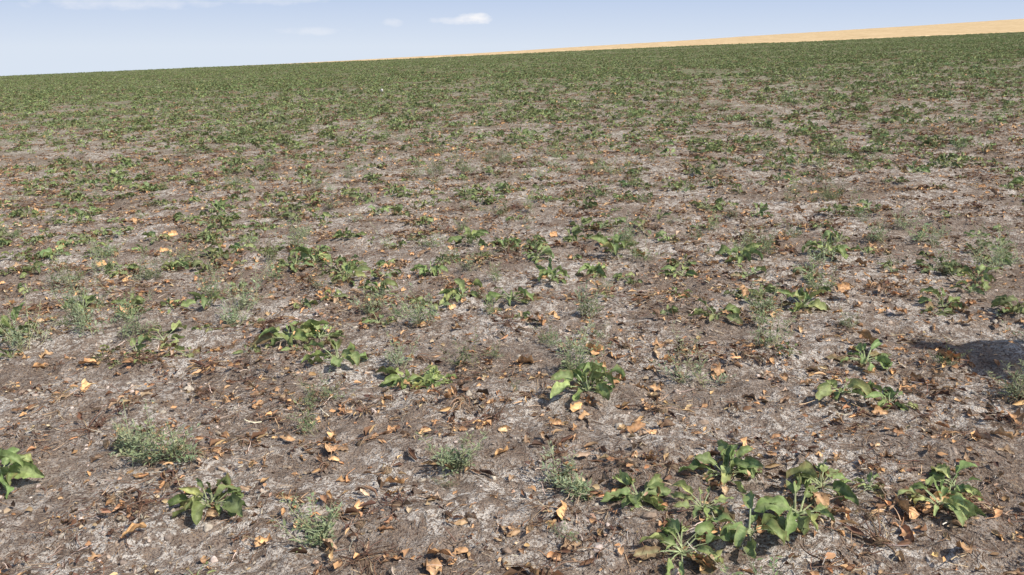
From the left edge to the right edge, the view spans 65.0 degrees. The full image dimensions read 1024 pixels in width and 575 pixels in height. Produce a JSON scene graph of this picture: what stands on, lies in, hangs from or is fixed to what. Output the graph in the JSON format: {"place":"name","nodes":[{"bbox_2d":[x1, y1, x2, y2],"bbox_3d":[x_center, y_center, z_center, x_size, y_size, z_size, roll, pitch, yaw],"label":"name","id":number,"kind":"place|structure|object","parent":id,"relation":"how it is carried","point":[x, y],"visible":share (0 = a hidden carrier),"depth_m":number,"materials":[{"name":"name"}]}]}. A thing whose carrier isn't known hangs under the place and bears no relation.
{"place":"outdoors","nodes":[
{"label":"outdoors","id":0,"kind":"place"},
{"bbox_2d":[0,32,1023,574],"bbox_3d":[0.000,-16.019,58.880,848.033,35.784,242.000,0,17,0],"label":"ground","id":1,"kind":"structure","parent":0,"point":[190,542],"depth_m":4.25,"materials":[{"name":"soil"}]},
{"bbox_2d":[0,302,38,343],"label":"sugar beet plant","id":2,"kind":"object","parent":1,"relation":"on","point":[16,310],"visible":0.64,"depth_m":4.91,"materials":[{"name":"green plant"}]},
{"bbox_2d":[0,447,44,498],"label":"sugar beet plant","id":3,"kind":"object","parent":1,"relation":"on","point":[23,466],"visible":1,"depth_m":3.21,"materials":[{"name":"green plant"}]},
{"bbox_2d":[0,286,58,352],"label":"weed plant","id":4,"kind":"object","parent":1,"relation":"on","point":[19,337],"visible":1,"depth_m":4.79,"materials":[{"name":"green plant"}]},
{"bbox_2d":[45,246,75,289],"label":"weed plant","id":5,"kind":"object","parent":1,"relation":"on","point":[49,269],"visible":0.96,"depth_m":6.00,"materials":[{"name":"green plant"}]},
{"bbox_2d":[21,276,131,336],"bbox_3d":[-2.624,0.119,4.804,0.468,0.397,0.552,3,17,11],"label":"weed plant","id":6,"kind":"object","parent":1,"relation":"on","point":[83,324],"visible":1,"depth_m":4.90,"materials":[{"name":"green plant"}]},
{"bbox_2d":[42,275,113,323],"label":"weed plant","id":7,"kind":"object","parent":1,"relation":"on","point":[75,309],"visible":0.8,"depth_m":5.12,"materials":[{"name":"green plant"}]},
{"bbox_2d":[42,276,115,304],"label":"weed plant","id":8,"kind":"object","parent":1,"relation":"on","point":[80,297],"visible":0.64,"depth_m":5.53,"materials":[{"name":"green plant"}]},
{"bbox_2d":[34,397,141,453],"bbox_3d":[-1.904,0.611,3.659,0.460,0.083,0.324,-35,38,-62],"label":"dead beet plant","id":9,"kind":"object","parent":1,"relation":"on","point":[96,424],"visible":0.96,"depth_m":3.66,"materials":[{"name":"brown plant"}]},
{"bbox_2d":[66,237,127,275],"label":"weed plant","id":10,"kind":"object","parent":1,"relation":"on","point":[97,258],"visible":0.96,"depth_m":6.39,"materials":[{"name":"green plant"}]},
{"bbox_2d":[97,279,152,321],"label":"weed plant","id":11,"kind":"object","parent":1,"relation":"on","point":[127,312],"visible":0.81,"depth_m":5.25,"materials":[{"name":"green plant"}]},
{"bbox_2d":[111,418,155,455],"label":"weed plant","id":12,"kind":"object","parent":1,"relation":"on","point":[126,439],"visible":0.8,"depth_m":3.42,"materials":[{"name":"green plant"}]},
{"bbox_2d":[115,289,159,340],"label":"weed plant","id":13,"kind":"object","parent":1,"relation":"on","point":[136,323],"visible":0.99,"depth_m":4.91,"materials":[{"name":"green plant"}]},
{"bbox_2d":[111,237,179,283],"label":"weed plant","id":14,"kind":"object","parent":1,"relation":"on","point":[138,275],"visible":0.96,"depth_m":6.25,"materials":[{"name":"green plant"}]},
{"bbox_2d":[108,399,200,466],"bbox_3d":[-1.458,0.592,3.333,0.335,0.291,0.320,-2,17,-7],"label":"weed plant","id":15,"kind":"object","parent":1,"relation":"on","point":[144,455],"visible":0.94,"depth_m":3.33,"materials":[{"name":"green plant"}]},
{"bbox_2d":[156,419,203,465],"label":"weed plant","id":16,"kind":"object","parent":1,"relation":"on","point":[177,452],"visible":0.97,"depth_m":3.31,"materials":[{"name":"green plant"}]},
{"bbox_2d":[159,238,206,262],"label":"weed plant","id":17,"kind":"object","parent":1,"relation":"on","point":[169,252],"visible":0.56,"depth_m":6.53,"materials":[{"name":"green plant"}]},
{"bbox_2d":[167,472,246,524],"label":"sugar beet plant","id":18,"kind":"object","parent":1,"relation":"on","point":[233,502],"visible":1,"depth_m":2.93,"materials":[{"name":"green plant"}]},
{"bbox_2d":[194,257,227,296],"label":"weed plant","id":19,"kind":"object","parent":1,"relation":"on","point":[211,293],"visible":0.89,"depth_m":5.64,"materials":[{"name":"green plant"}]},
{"bbox_2d":[217,285,257,326],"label":"weed plant","id":20,"kind":"object","parent":1,"relation":"on","point":[233,316],"visible":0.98,"depth_m":5.08,"materials":[{"name":"green plant"}]},
{"bbox_2d":[221,256,274,308],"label":"weed plant","id":21,"kind":"object","parent":1,"relation":"on","point":[243,296],"visible":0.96,"depth_m":5.33,"materials":[{"name":"green plant"}]},
{"bbox_2d":[262,209,308,250],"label":"weed plant","id":22,"kind":"object","parent":1,"relation":"on","point":[295,241],"visible":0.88,"depth_m":6.97,"materials":[{"name":"green plant"}]},
{"bbox_2d":[251,319,328,348],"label":"sugar beet plant","id":23,"kind":"object","parent":1,"relation":"on","point":[265,335],"visible":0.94,"depth_m":4.64,"materials":[{"name":"green plant"}]},
{"bbox_2d":[271,492,343,551],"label":"weed plant","id":24,"kind":"object","parent":1,"relation":"on","point":[318,533],"visible":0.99,"depth_m":2.80,"materials":[{"name":"green plant"}]},
{"bbox_2d":[292,246,331,263],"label":"sugar beet plant","id":25,"kind":"object","parent":1,"relation":"on","point":[305,251],"visible":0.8,"depth_m":6.48,"materials":[{"name":"green plant"}]},
{"bbox_2d":[302,323,345,344],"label":"sugar beet plant","id":26,"kind":"object","parent":1,"relation":"on","point":[337,333],"visible":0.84,"depth_m":4.67,"materials":[{"name":"green plant"}]},
{"bbox_2d":[301,335,368,366],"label":"sugar beet plant","id":27,"kind":"object","parent":1,"relation":"on","point":[351,354],"visible":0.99,"depth_m":4.24,"materials":[{"name":"green plant"}]},
{"bbox_2d":[286,528,409,574],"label":"dead beet plant","id":28,"kind":"object","parent":1,"relation":"on","point":[362,562],"visible":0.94,"depth_m":2.70,"materials":[{"name":"brown plant"}]},
{"bbox_2d":[330,261,371,285],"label":"sugar beet plant","id":29,"kind":"object","parent":1,"relation":"on","point":[358,272],"visible":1,"depth_m":5.81,"materials":[{"name":"green plant"}]},
{"bbox_2d":[347,276,397,315],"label":"weed plant","id":30,"kind":"object","parent":1,"relation":"on","point":[373,303],"visible":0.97,"depth_m":5.11,"materials":[{"name":"green plant"}]},
{"bbox_2d":[358,278,397,300],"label":"sugar beet plant","id":31,"kind":"object","parent":1,"relation":"on","point":[389,282],"visible":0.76,"depth_m":5.41,"materials":[{"name":"green plant"}]},
{"bbox_2d":[375,364,440,389],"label":"sugar beet plant","id":32,"kind":"object","parent":1,"relation":"on","point":[393,377],"visible":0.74,"depth_m":4.03,"materials":[{"name":"green plant"}]},
{"bbox_2d":[394,283,441,324],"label":"weed plant","id":33,"kind":"object","parent":1,"relation":"on","point":[421,315],"visible":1,"depth_m":4.80,"materials":[{"name":"green plant"}]},
{"bbox_2d":[410,261,447,275],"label":"sugar beet plant","id":34,"kind":"object","parent":1,"relation":"on","point":[424,269],"visible":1,"depth_m":5.87,"materials":[{"name":"green plant"}]},
{"bbox_2d":[407,367,456,388],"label":"sugar beet plant","id":35,"kind":"object","parent":1,"relation":"on","point":[425,377],"visible":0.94,"depth_m":3.99,"materials":[{"name":"green plant"}]},
{"bbox_2d":[416,430,487,475],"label":"weed plant","id":36,"kind":"object","parent":1,"relation":"on","point":[455,455],"visible":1,"depth_m":3.19,"materials":[{"name":"green plant"}]},
{"bbox_2d":[437,278,481,304],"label":"sugar beet plant","id":37,"kind":"object","parent":1,"relation":"on","point":[447,293],"visible":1,"depth_m":5.36,"materials":[{"name":"green plant"}]},
{"bbox_2d":[447,225,488,245],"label":"sugar beet plant","id":38,"kind":"object","parent":1,"relation":"on","point":[472,235],"visible":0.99,"depth_m":6.76,"materials":[{"name":"green plant"}]},
{"bbox_2d":[447,389,538,430],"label":"dead beet plant","id":39,"kind":"object","parent":1,"relation":"on","point":[484,391],"visible":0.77,"depth_m":3.63,"materials":[{"name":"brown plant"}]},
{"bbox_2d":[0,117,1023,574],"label":"sugar beet crop","id":40,"kind":"object","parent":1,"relation":"on","point":[490,199],"visible":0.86,"depth_m":8.47,"materials":[{"name":"green plant"}]},
{"bbox_2d":[0,97,1023,574],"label":"dead beet tops","id":41,"kind":"object","parent":1,"relation":"on","point":[866,513],"visible":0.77,"depth_m":5.84,"materials":[{"name":"plant"}]},
{"bbox_2d":[0,36,1023,230],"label":"weeds","id":42,"kind":"object","parent":1,"relation":"on","point":[581,155],"visible":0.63,"depth_m":15.42,"materials":[{"name":"green plant"}]},
{"bbox_2d":[0,174,1023,574],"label":"soil clods","id":43,"kind":"object","parent":1,"relation":"on","point":[372,410],"visible":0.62,"depth_m":3.73,"materials":[{"name":"brown soil"}]},
{"bbox_2d":[0,38,1023,141],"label":"dead beet tops","id":44,"kind":"object","parent":1,"relation":"on","point":[694,95],"visible":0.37,"depth_m":25.45,"materials":[{"name":"plant"}]},
{"bbox_2d":[0,81,1023,574],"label":"plant debris","id":45,"kind":"object","parent":1,"relation":"on","point":[236,365],"visible":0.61,"depth_m":4.28,"materials":[{"name":"brown plant"}]},
{"bbox_2d":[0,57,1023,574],"bbox_3d":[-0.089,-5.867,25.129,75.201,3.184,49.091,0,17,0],"label":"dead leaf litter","id":46,"kind":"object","parent":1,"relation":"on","point":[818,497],"visible":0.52,"depth_m":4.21,"materials":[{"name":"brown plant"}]},
{"bbox_2d":[0,176,1023,574],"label":"weeds","id":47,"kind":"object","parent":1,"relation":"on","point":[826,194],"visible":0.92,"depth_m":5.64,"materials":[{"name":"green plant"}]},
{"bbox_2d":[0,32,1023,162],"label":"sugar beet crop","id":48,"kind":"object","parent":1,"relation":"on","point":[222,86],"visible":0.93,"depth_m":31.47,"materials":[{"name":"green plant"}]},
{"bbox_2d":[486,287,540,306],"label":"sugar beet plant","id":49,"kind":"object","parent":1,"relation":"on","point":[497,296],"visible":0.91,"depth_m":5.23,"materials":[{"name":"green plant"}]},
{"bbox_2d":[78,298,1013,560],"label":"fallen beet leaves","id":50,"kind":"object","parent":1,"relation":"on","point":[903,505],"visible":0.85,"depth_m":2.79,"materials":[{"name":"orange plant"}]},
{"bbox_2d":[499,543,593,574],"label":"dead beet plant","id":51,"kind":"object","parent":1,"relation":"on","point":[518,569],"visible":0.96,"depth_m":2.57,"materials":[{"name":"plant"}]},
{"bbox_2d":[536,257,569,283],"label":"sugar beet plant","id":52,"kind":"object","parent":1,"relation":"on","point":[549,271],"visible":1,"depth_m":5.61,"materials":[{"name":"green plant"}]},
{"bbox_2d":[539,440,579,487],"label":"weed plant","id":53,"kind":"object","parent":1,"relation":"on","point":[565,471],"visible":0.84,"depth_m":3.10,"materials":[{"name":"green plant"}]},
{"bbox_2d":[554,472,595,499],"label":"weed plant","id":54,"kind":"object","parent":1,"relation":"on","point":[577,483],"visible":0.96,"depth_m":2.99,"materials":[{"name":"green plant"}]},
{"bbox_2d":[550,363,613,400],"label":"sugar beet plant","id":55,"kind":"object","parent":1,"relation":"on","point":[601,388],"visible":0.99,"depth_m":3.71,"materials":[{"name":"green plant"}]},
{"bbox_2d":[555,331,610,369],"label":"weed plant","id":56,"kind":"object","parent":1,"relation":"on","point":[569,366],"visible":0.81,"depth_m":4.05,"materials":[{"name":"green plant"}]},
{"bbox_2d":[575,262,606,277],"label":"sugar beet plant","id":57,"kind":"object","parent":1,"relation":"on","point":[598,268],"visible":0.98,"depth_m":5.77,"materials":[{"name":"green plant"}]},
{"bbox_2d":[574,279,613,318],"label":"weed plant","id":58,"kind":"object","parent":1,"relation":"on","point":[591,308],"visible":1,"depth_m":4.85,"materials":[{"name":"green plant"}]},
{"bbox_2d":[577,361,625,387],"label":"sugar beet plant","id":59,"kind":"object","parent":1,"relation":"on","point":[616,368],"visible":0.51,"depth_m":3.87,"materials":[{"name":"green plant"}]},
{"bbox_2d":[591,233,632,257],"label":"sugar beet plant","id":60,"kind":"object","parent":1,"relation":"on","point":[614,247],"visible":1,"depth_m":6.22,"materials":[{"name":"green plant"}]},
{"bbox_2d":[609,205,650,249],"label":"weed plant","id":61,"kind":"object","parent":1,"relation":"on","point":[626,234],"visible":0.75,"depth_m":6.40,"materials":[{"name":"green plant"}]},
{"bbox_2d":[600,470,670,510],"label":"sugar beet plant","id":62,"kind":"object","parent":1,"relation":"on","point":[636,499],"visible":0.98,"depth_m":2.93,"materials":[{"name":"green plant"}]},
{"bbox_2d":[658,265,698,277],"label":"sugar beet plant","id":63,"kind":"object","parent":1,"relation":"on","point":[690,273],"visible":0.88,"depth_m":5.71,"materials":[{"name":"green plant"}]},
{"bbox_2d":[633,518,733,574],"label":"sugar beet plant","id":64,"kind":"object","parent":1,"relation":"on","point":[672,527],"visible":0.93,"depth_m":2.64,"materials":[{"name":"green plant"}]},
{"bbox_2d":[648,322,735,387],"bbox_3d":[0.842,0.316,3.886,0.447,0.328,0.270,-5,17,-16],"label":"weed plant","id":65,"kind":"object","parent":1,"relation":"on","point":[699,372],"visible":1,"depth_m":3.89,"materials":[{"name":"green plant"}]},
{"bbox_2d":[670,480,733,521],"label":"sugar beet plant","id":66,"kind":"object","parent":1,"relation":"on","point":[689,489],"visible":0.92,"depth_m":2.85,"materials":[{"name":"green plant"}]},
{"bbox_2d":[678,439,763,492],"bbox_3d":[0.833,0.672,3.085,0.283,0.136,0.277,-16,23,-42],"label":"sugar beet plant","id":67,"kind":"object","parent":1,"relation":"on","point":[751,464],"visible":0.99,"depth_m":3.08,"materials":[{"name":"green plant"}]},
{"bbox_2d":[715,243,762,263],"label":"sugar beet plant","id":68,"kind":"object","parent":1,"relation":"on","point":[747,250],"visible":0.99,"depth_m":5.96,"materials":[{"name":"green plant"}]},
{"bbox_2d":[709,489,789,557],"bbox_3d":[0.803,0.783,2.687,0.251,0.104,0.271,-6,18,-20],"label":"sugar beet plant","id":69,"kind":"object","parent":1,"relation":"on","point":[737,531],"visible":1,"depth_m":2.65,"materials":[{"name":"green plant"}]},
{"bbox_2d":[728,270,782,312],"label":"weed plant","id":70,"kind":"object","parent":1,"relation":"on","point":[767,304],"visible":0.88,"depth_m":4.82,"materials":[{"name":"green plant"}]},
{"bbox_2d":[730,216,786,253],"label":"weed plant","id":71,"kind":"object","parent":1,"relation":"on","point":[768,244],"visible":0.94,"depth_m":6.04,"materials":[{"name":"green plant"}]},
{"bbox_2d":[747,295,796,346],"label":"weed plant","id":72,"kind":"object","parent":1,"relation":"on","point":[769,335],"visible":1,"depth_m":4.24,"materials":[{"name":"green plant"}]},
{"bbox_2d":[754,474,835,535],"bbox_3d":[0.991,0.743,2.737,0.363,0.091,0.245,-13,21,-37],"label":"sugar beet plant","id":73,"kind":"object","parent":1,"relation":"on","point":[778,504],"visible":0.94,"depth_m":2.75,"materials":[{"name":"green plant"}]},
{"bbox_2d":[773,286,831,313],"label":"sugar beet plant","id":74,"kind":"object","parent":1,"relation":"on","point":[800,294],"visible":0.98,"depth_m":4.84,"materials":[{"name":"green plant"}]},
{"bbox_2d":[791,252,838,290],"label":"weed plant","id":75,"kind":"object","parent":1,"relation":"on","point":[815,283],"visible":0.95,"depth_m":5.19,"materials":[{"name":"green plant"}]},
{"bbox_2d":[786,459,858,505],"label":"sugar beet plant","id":76,"kind":"object","parent":1,"relation":"on","point":[806,471],"visible":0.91,"depth_m":2.93,"materials":[{"name":"green plant"}]},
{"bbox_2d":[801,233,849,259],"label":"sugar beet plant","id":77,"kind":"object","parent":1,"relation":"on","point":[841,250],"visible":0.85,"depth_m":5.96,"materials":[{"name":"green plant"}]},
{"bbox_2d":[815,377,875,400],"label":"sugar beet plant","id":78,"kind":"object","parent":1,"relation":"on","point":[824,388],"visible":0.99,"depth_m":3.61,"materials":[{"name":"green plant"}]},
{"bbox_2d":[826,339,892,370],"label":"sugar beet plant","id":79,"kind":"object","parent":1,"relation":"on","point":[884,360],"visible":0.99,"depth_m":4.07,"materials":[{"name":"green plant"}]},
{"bbox_2d":[840,471,886,498],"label":"sugar beet plant","id":80,"kind":"object","parent":1,"relation":"on","point":[875,486],"visible":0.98,"depth_m":2.93,"materials":[{"name":"green plant"}]},
{"bbox_2d":[854,212,890,244],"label":"weed plant","id":81,"kind":"object","parent":1,"relation":"on","point":[879,235],"visible":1,"depth_m":6.32,"materials":[{"name":"green plant"}]},
{"bbox_2d":[866,382,918,410],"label":"sugar beet plant","id":82,"kind":"object","parent":1,"relation":"on","point":[889,392],"visible":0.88,"depth_m":3.58,"materials":[{"name":"green plant"}]},
{"bbox_2d":[897,478,986,526],"bbox_3d":[1.502,0.721,2.787,0.250,0.088,0.279,-15,22,-40],"label":"sugar beet plant","id":83,"kind":"object","parent":1,"relation":"on","point":[959,505],"visible":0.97,"depth_m":2.75,"materials":[{"name":"green plant"}]},
{"bbox_2d":[918,286,968,310],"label":"sugar beet plant","id":84,"kind":"object","parent":1,"relation":"on","point":[950,299],"visible":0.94,"depth_m":4.83,"materials":[{"name":"green plant"}]},
{"bbox_2d":[925,460,983,500],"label":"sugar beet plant","id":85,"kind":"object","parent":1,"relation":"on","point":[943,470],"visible":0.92,"depth_m":2.95,"materials":[{"name":"green plant"}]},
{"bbox_2d":[917,485,1023,535],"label":"dead beet plant","id":86,"kind":"object","parent":1,"relation":"on","point":[954,523],"visible":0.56,"depth_m":2.77,"materials":[{"name":"plant"}]},
{"bbox_2d":[951,264,1001,290],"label":"sugar beet plant","id":87,"kind":"object","parent":1,"relation":"on","point":[979,269],"visible":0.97,"depth_m":5.17,"materials":[{"name":"green plant"}]},
{"bbox_2d":[965,220,1020,275],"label":"weed plant","id":88,"kind":"object","parent":1,"relation":"on","point":[977,258],"visible":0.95,"depth_m":5.38,"materials":[{"name":"green plant"}]},
{"bbox_2d":[974,222,1023,263],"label":"weed plant","id":89,"kind":"object","parent":1,"relation":"on","point":[995,251],"visible":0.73,"depth_m":5.67,"materials":[{"name":"green plant"}]},
{"bbox_2d":[0,0,1023,75],"label":"sky","id":90,"kind":"structure","parent":0,"point":[37,36],"materials":[{"name":"blue"}]},
{"bbox_2d":[242,19,1023,65],"bbox_3d":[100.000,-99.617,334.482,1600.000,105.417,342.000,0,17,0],"label":"wheat field","id":91,"kind":"structure","parent":0,"point":[1004,26],"depth_m":283.15,"materials":[{"name":"beige plant"}]}
]}

